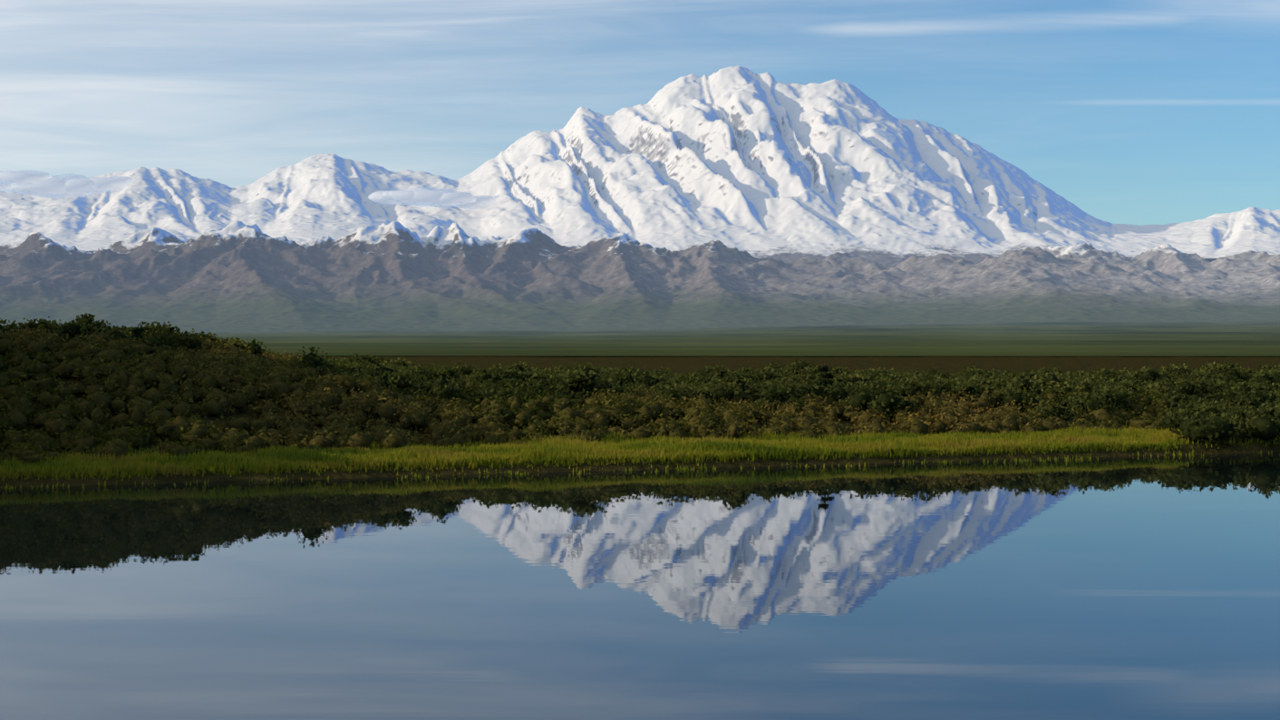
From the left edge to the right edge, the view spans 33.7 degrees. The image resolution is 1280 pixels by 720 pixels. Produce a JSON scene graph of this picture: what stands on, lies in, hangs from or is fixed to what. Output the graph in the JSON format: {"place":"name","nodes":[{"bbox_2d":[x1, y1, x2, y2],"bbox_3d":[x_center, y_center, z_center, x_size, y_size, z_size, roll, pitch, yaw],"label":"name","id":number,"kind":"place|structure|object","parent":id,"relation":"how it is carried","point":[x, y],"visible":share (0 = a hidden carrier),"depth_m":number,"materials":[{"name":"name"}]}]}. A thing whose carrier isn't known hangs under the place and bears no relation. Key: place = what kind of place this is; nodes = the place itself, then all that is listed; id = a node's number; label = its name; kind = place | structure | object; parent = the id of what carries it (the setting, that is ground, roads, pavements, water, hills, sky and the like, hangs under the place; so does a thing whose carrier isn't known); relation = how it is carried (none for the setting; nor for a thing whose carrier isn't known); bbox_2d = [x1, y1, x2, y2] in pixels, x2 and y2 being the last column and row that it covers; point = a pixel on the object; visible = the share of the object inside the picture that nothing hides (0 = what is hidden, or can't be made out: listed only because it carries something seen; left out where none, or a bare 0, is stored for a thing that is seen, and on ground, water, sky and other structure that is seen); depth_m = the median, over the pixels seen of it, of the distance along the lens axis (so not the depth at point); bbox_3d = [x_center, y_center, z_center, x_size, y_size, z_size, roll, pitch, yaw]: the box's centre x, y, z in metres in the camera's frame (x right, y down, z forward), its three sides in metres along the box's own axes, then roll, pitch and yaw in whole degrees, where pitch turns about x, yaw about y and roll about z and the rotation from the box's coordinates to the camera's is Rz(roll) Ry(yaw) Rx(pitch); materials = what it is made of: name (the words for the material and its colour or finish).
{"place":"outdoors","nodes":[
{"label":"outdoors","id":0,"kind":"place"},
{"bbox_2d":[0,170,133,198],"bbox_3d":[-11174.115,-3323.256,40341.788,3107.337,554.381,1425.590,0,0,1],"label":"cloud","id":1,"kind":"structure","parent":0,"point":[40,184],"depth_m":39880.61,"materials":[{"name":"white"}]},
{"bbox_2d":[368,186,494,209],"bbox_3d":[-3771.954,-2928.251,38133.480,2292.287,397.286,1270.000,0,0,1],"label":"cloud","id":2,"kind":"structure","parent":0,"point":[429,197],"depth_m":37671.73,"materials":[{"name":"white"}]},
{"bbox_2d":[0,452,1279,719],"bbox_3d":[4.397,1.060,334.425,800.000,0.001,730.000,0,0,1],"label":"water","id":3,"kind":"structure","parent":0,"point":[1119,588],"depth_m":25.29,"materials":[{"name":"blue liquid"}]},
{"bbox_2d":[0,421,1279,489],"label":"sedge","id":4,"kind":"object","parent":3,"relation":"in","point":[614,448],"visible":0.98,"depth_m":52.70,"materials":[{"name":"green plant"}]},
{"bbox_2d":[0,65,1279,266],"bbox_3d":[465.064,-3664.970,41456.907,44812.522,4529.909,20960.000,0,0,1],"label":"snow range","id":5,"kind":"structure","parent":0,"point":[752,163],"depth_m":38545.98,"materials":[{"name":"white snow"}]},
{"bbox_2d":[0,220,1279,332],"bbox_3d":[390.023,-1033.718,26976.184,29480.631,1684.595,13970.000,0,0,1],"label":"foothills","id":6,"kind":"structure","parent":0,"point":[237,276],"depth_m":26011.63,"materials":[{"name":"grey stone"}]},
{"bbox_2d":[0,351,1279,487],"bbox_3d":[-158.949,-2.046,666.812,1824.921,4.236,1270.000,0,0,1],"label":"ground","id":7,"kind":"structure","parent":0,"point":[919,364],"depth_m":60.08,"materials":[{"name":"green plant"}]},
{"bbox_2d":[130,326,145,342],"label":"spruce needles","id":8,"kind":"object","parent":7,"relation":"on","point":[137,331],"visible":0.23,"depth_m":67.64,"materials":[{"name":"green plant"}]},
{"bbox_2d":[250,348,265,358],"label":"spruce needles","id":9,"kind":"object","parent":7,"relation":"on","point":[257,352],"visible":0.12,"depth_m":66.55,"materials":[{"name":"green plant"}]},
{"bbox_2d":[0,324,1278,465],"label":"shrubs","id":10,"kind":"object","parent":7,"relation":"on","point":[246,367],"visible":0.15,"depth_m":58.84,"materials":[{"name":"green plant"}]},
{"bbox_2d":[814,365,834,388],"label":"spruce needles","id":11,"kind":"object","parent":7,"relation":"on","point":[823,368],"visible":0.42,"depth_m":69.77,"materials":[{"name":"green plant"}]},
{"bbox_2d":[0,0,1279,225],"label":"sky","id":12,"kind":"structure","parent":0,"point":[1139,112],"materials":[{"name":"blue"}]},
{"bbox_2d":[176,320,1279,356],"bbox_3d":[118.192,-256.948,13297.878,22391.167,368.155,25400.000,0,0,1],"label":"grassy plain","id":13,"kind":"structure","parent":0,"point":[1252,338],"depth_m":5040.94,"materials":[{"name":"green plant"}]},
{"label":"tall shrub stems","id":14,"kind":"object","parent":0,"visible":0},
{"bbox_2d":[0,312,1279,446],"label":"bushes","id":15,"kind":"object","parent":14,"relation":"on","point":[952,380],"visible":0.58,"depth_m":70.11,"materials":[{"name":"green plant"}]}
]}

